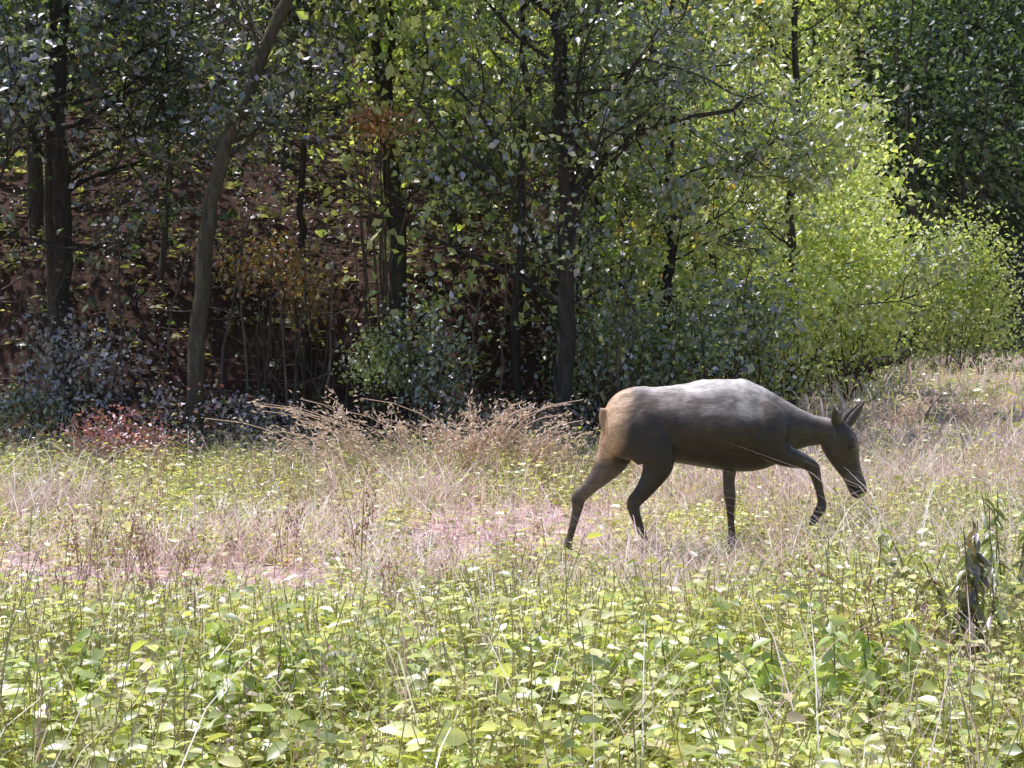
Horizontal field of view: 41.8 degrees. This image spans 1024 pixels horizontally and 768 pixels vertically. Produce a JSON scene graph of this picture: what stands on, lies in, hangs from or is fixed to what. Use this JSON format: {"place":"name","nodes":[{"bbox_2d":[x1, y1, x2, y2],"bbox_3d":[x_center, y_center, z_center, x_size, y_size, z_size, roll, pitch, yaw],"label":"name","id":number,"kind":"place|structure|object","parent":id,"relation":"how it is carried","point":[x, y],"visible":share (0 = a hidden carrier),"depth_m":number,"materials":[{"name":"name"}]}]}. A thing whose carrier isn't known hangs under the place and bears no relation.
{"place":"outdoors","nodes":[
{"label":"outdoors","id":0,"kind":"place"},
{"bbox_2d":[0,0,1023,763],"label":"meadow ground","id":1,"kind":"structure","parent":0,"point":[98,288],"depth_m":18.58,"materials":[{"name":"soil"}]},
{"bbox_2d":[0,364,105,457],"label":"shrub","id":2,"kind":"object","parent":1,"relation":"on","point":[40,411],"visible":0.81,"depth_m":14.47,"materials":[{"name":"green plant"}]},
{"bbox_2d":[1,625,117,750],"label":"tall weed","id":3,"kind":"object","parent":1,"relation":"on","point":[79,644],"visible":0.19,"depth_m":4.03,"materials":[{"name":"green plant"}]},
{"bbox_2d":[3,300,168,450],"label":"shrub","id":4,"kind":"object","parent":1,"relation":"on","point":[47,360],"visible":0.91,"depth_m":14.74,"materials":[{"name":"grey plant"}]},
{"bbox_2d":[0,0,177,292],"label":"deciduous tree","id":5,"kind":"object","parent":1,"relation":"on","point":[16,82],"visible":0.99,"depth_m":14.28,"materials":[{"name":"green plant"}]},
{"bbox_2d":[38,404,217,477],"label":"shrub","id":6,"kind":"object","parent":1,"relation":"on","point":[140,432],"visible":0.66,"depth_m":12.85,"materials":[{"name":"red plant"}]},
{"bbox_2d":[0,0,310,452],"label":"deciduous tree","id":7,"kind":"object","parent":1,"relation":"on","point":[63,187],"visible":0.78,"depth_m":16.06,"materials":[{"name":"green plant"}]},
{"bbox_2d":[69,646,268,746],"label":"tall weed","id":8,"kind":"object","parent":1,"relation":"on","point":[233,684],"visible":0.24,"depth_m":3.93,"materials":[{"name":"green plant"}]},
{"bbox_2d":[105,374,256,454],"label":"shrub","id":9,"kind":"object","parent":1,"relation":"on","point":[163,402],"visible":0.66,"depth_m":14.49,"materials":[{"name":"green plant"}]},
{"bbox_2d":[69,0,331,292],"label":"deciduous tree","id":10,"kind":"object","parent":1,"relation":"on","point":[184,115],"visible":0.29,"depth_m":18.24,"materials":[{"name":"green plant"}]},
{"bbox_2d":[37,0,400,456],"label":"deciduous tree","id":11,"kind":"object","parent":1,"relation":"on","point":[269,109],"visible":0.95,"depth_m":14.56,"materials":[{"name":"green plant"}]},
{"bbox_2d":[137,0,345,378],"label":"deciduous tree","id":12,"kind":"object","parent":1,"relation":"on","point":[300,196],"visible":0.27,"depth_m":16.89,"materials":[{"name":"green plant"}]},
{"bbox_2d":[188,221,328,438],"bbox_3d":[-3.062,-0.562,16.111,1.669,2.777,1.263,-1,2,-25],"label":"autumn shrub","id":13,"kind":"object","parent":1,"relation":"on","point":[261,274],"visible":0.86,"depth_m":16.14,"materials":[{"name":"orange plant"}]},
{"bbox_2d":[204,387,318,450],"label":"shrub","id":14,"kind":"object","parent":1,"relation":"on","point":[244,413],"visible":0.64,"depth_m":14.72,"materials":[{"name":"green plant"}]},
{"bbox_2d":[187,620,354,753],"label":"tall weed","id":15,"kind":"object","parent":1,"relation":"on","point":[217,628],"visible":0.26,"depth_m":4.09,"materials":[{"name":"green plant"}]},
{"bbox_2d":[265,253,354,433],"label":"autumn shrub","id":16,"kind":"object","parent":1,"relation":"on","point":[317,298],"visible":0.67,"depth_m":16.35,"materials":[{"name":"brown plant"}]},
{"bbox_2d":[322,298,421,448],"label":"shrub","id":17,"kind":"object","parent":1,"relation":"on","point":[372,370],"visible":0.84,"depth_m":15.21,"materials":[{"name":"green plant"}]},
{"bbox_2d":[331,96,427,445],"bbox_3d":[-1.565,-1.227,15.722,1.154,4.220,1.081,0,2,0],"label":"autumn shrub","id":18,"kind":"object","parent":1,"relation":"on","point":[366,115],"visible":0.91,"depth_m":15.74,"materials":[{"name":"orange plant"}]},
{"bbox_2d":[0,125,781,448],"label":"bare sapling","id":19,"kind":"object","parent":1,"relation":"on","point":[330,349],"visible":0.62,"depth_m":15.51,"materials":[{"name":"brown plant"}]},
{"bbox_2d":[0,133,815,464],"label":"forest undergrowth","id":20,"kind":"object","parent":1,"relation":"on","point":[218,309],"visible":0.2,"depth_m":18.35,"materials":[{"name":"green plant"}]},
{"bbox_2d":[304,0,552,354],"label":"deciduous tree","id":21,"kind":"object","parent":1,"relation":"on","point":[385,9],"visible":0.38,"depth_m":16.89,"materials":[{"name":"green plant"}]},
{"bbox_2d":[362,282,505,450],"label":"shrub","id":22,"kind":"object","parent":1,"relation":"on","point":[440,357],"visible":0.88,"depth_m":14.88,"materials":[{"name":"green plant"}]},
{"bbox_2d":[394,374,530,447],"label":"shrub","id":23,"kind":"object","parent":1,"relation":"on","point":[455,412],"visible":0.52,"depth_m":14.57,"materials":[{"name":"green plant"}]},
{"bbox_2d":[401,619,611,736],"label":"tall weed","id":24,"kind":"object","parent":1,"relation":"on","point":[432,679],"visible":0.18,"depth_m":4.08,"materials":[{"name":"green plant"}]},
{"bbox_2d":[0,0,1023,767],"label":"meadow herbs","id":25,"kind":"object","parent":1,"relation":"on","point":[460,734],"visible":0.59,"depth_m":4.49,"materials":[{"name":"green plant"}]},
{"bbox_2d":[0,349,1023,767],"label":"dry meadow grass","id":26,"kind":"structure","parent":1,"relation":"on","point":[798,487],"depth_m":8.27,"materials":[{"name":"beige plant"}]},
{"bbox_2d":[0,0,1023,403],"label":"hillside forest","id":27,"kind":"object","parent":1,"relation":"on","point":[920,32],"visible":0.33,"depth_m":21.76,"materials":[{"name":"green plant"}]},
{"bbox_2d":[0,412,1023,767],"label":"seed head stalks","id":28,"kind":"object","parent":1,"relation":"on","point":[150,564],"visible":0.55,"depth_m":6.26,"materials":[{"name":"brown plant"}]},
{"bbox_2d":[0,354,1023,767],"bbox_3d":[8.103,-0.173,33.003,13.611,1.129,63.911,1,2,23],"label":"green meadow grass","id":29,"kind":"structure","parent":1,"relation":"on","point":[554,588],"depth_m":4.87,"materials":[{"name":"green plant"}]},
{"bbox_2d":[440,391,599,458],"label":"shrub","id":30,"kind":"object","parent":1,"relation":"on","point":[575,424],"visible":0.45,"depth_m":14.24,"materials":[{"name":"green plant"}]},
{"bbox_2d":[388,0,655,443],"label":"deciduous tree","id":31,"kind":"object","parent":1,"relation":"on","point":[524,110],"visible":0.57,"depth_m":15.76,"materials":[{"name":"green plant"}]},
{"bbox_2d":[241,0,823,449],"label":"deciduous tree","id":32,"kind":"object","parent":1,"relation":"on","point":[559,70],"visible":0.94,"depth_m":14.70,"materials":[{"name":"green plant"}]},
{"bbox_2d":[123,385,1020,489],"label":"plume grass","id":33,"kind":"structure","parent":1,"relation":"on","point":[502,433],"depth_m":11.82,"materials":[{"name":"beige plant"}]},
{"bbox_2d":[513,274,706,449],"bbox_3d":[1.127,-0.211,15.560,2.220,2.154,1.400,0,2,0],"label":"shrub","id":34,"kind":"object","parent":1,"relation":"on","point":[582,342],"visible":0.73,"depth_m":15.35,"materials":[{"name":"green plant"}]},
{"bbox_2d":[519,623,712,761],"bbox_3d":[0.285,0.945,3.979,0.630,0.438,0.297,1,2,18],"label":"tall weed","id":35,"kind":"object","parent":1,"relation":"on","point":[610,662],"visible":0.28,"depth_m":3.99,"materials":[{"name":"green plant"}]},
{"bbox_2d":[580,247,769,389],"bbox_3d":[1.967,-0.392,16.044,2.362,2.470,1.712,0,2,0],"label":"shrub","id":36,"kind":"object","parent":1,"relation":"on","point":[686,353],"visible":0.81,"depth_m":15.84,"materials":[{"name":"green plant"}]},
{"bbox_2d":[562,379,866,557],"bbox_3d":[1.239,0.521,8.038,1.865,1.106,0.359,0,2,-7],"label":"deer","id":37,"kind":"object","parent":1,"relation":"on","point":[657,433],"visible":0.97,"depth_m":7.92},
{"bbox_2d":[528,0,922,385],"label":"deciduous tree","id":38,"kind":"object","parent":1,"relation":"on","point":[735,162],"visible":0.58,"depth_m":16.93,"materials":[{"name":"green plant"}]},
{"bbox_2d":[658,229,832,399],"bbox_3d":[3.073,-0.631,17.564,2.338,2.827,1.790,0,2,0],"label":"shrub","id":39,"kind":"object","parent":1,"relation":"on","point":[755,319],"visible":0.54,"depth_m":17.34,"materials":[{"name":"green plant"}]},
{"bbox_2d":[646,629,855,748],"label":"tall weed","id":40,"kind":"object","parent":1,"relation":"on","point":[715,640],"visible":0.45,"depth_m":3.97,"materials":[{"name":"green plant"}]},
{"bbox_2d":[660,14,915,391],"bbox_3d":[6.174,-3.916,29.982,5.801,8.321,4.252,0,2,0],"label":"deciduous tree","id":41,"kind":"object","parent":1,"relation":"on","point":[854,182],"visible":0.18,"depth_m":29.47,"materials":[{"name":"green plant"}]},
{"bbox_2d":[687,220,900,413],"bbox_3d":[4.445,-0.924,22.039,3.028,3.509,2.626,1,2,41],"label":"sunlit bush","id":42,"kind":"object","parent":1,"relation":"on","point":[815,313],"visible":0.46,"depth_m":21.79,"materials":[{"name":"green plant"}]},
{"bbox_2d":[634,0,986,403],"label":"deciduous tree","id":43,"kind":"object","parent":1,"relation":"on","point":[788,210],"visible":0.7,"depth_m":22.41,"materials":[{"name":"green plant"}]},
{"bbox_2d":[792,531,868,586],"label":"tall weed","id":44,"kind":"object","parent":1,"relation":"on","point":[822,555],"visible":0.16,"depth_m":6.66,"materials":[{"name":"green plant"}]},
{"bbox_2d":[742,118,944,400],"bbox_3d":[6.612,-2.029,27.013,4.162,6.657,3.120,0,2,0],"label":"sunlit bush","id":45,"kind":"object","parent":1,"relation":"on","point":[842,236],"visible":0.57,"depth_m":26.82,"materials":[{"name":"green plant"}]},
{"bbox_2d":[795,614,921,740],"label":"tall weed","id":46,"kind":"object","parent":1,"relation":"on","point":[863,654],"visible":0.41,"depth_m":4.13,"materials":[{"name":"green plant"}]},
{"bbox_2d":[808,208,931,381],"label":"sunlit bush","id":47,"kind":"object","parent":1,"relation":"on","point":[883,347],"visible":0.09,"depth_m":35.82,"materials":[{"name":"green plant"}]},
{"bbox_2d":[839,331,911,380],"bbox_3d":[8.942,-0.716,33.049,1.782,1.286,1.338,0,2,0],"label":"fallen log","id":48,"kind":"object","parent":1,"relation":"on","point":[868,367],"visible":0.61,"depth_m":32.88,"materials":[{"name":"brown wood"}]},
{"bbox_2d":[865,594,924,680],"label":"tall weed","id":49,"kind":"object","parent":1,"relation":"on","point":[894,600],"visible":0.34,"depth_m":4.57,"materials":[{"name":"green plant"}]},
{"bbox_2d":[871,525,989,621],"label":"tall weed","id":50,"kind":"object","parent":1,"relation":"on","point":[922,558],"visible":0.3,"depth_m":5.84,"materials":[{"name":"green plant"}]},
{"bbox_2d":[883,176,1023,372],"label":"round bush","id":51,"kind":"object","parent":1,"relation":"on","point":[977,290],"visible":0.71,"depth_m":41.67,"materials":[{"name":"green plant"}]},
{"bbox_2d":[922,519,1008,678],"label":"tall weed","id":52,"kind":"object","parent":1,"relation":"on","point":[974,557],"visible":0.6,"depth_m":4.65,"materials":[{"name":"green plant"}]},
{"bbox_2d":[977,492,1023,621],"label":"tall weed","id":53,"kind":"object","parent":1,"relation":"on","point":[990,540],"visible":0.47,"depth_m":5.43,"materials":[{"name":"green plant"}]}
]}

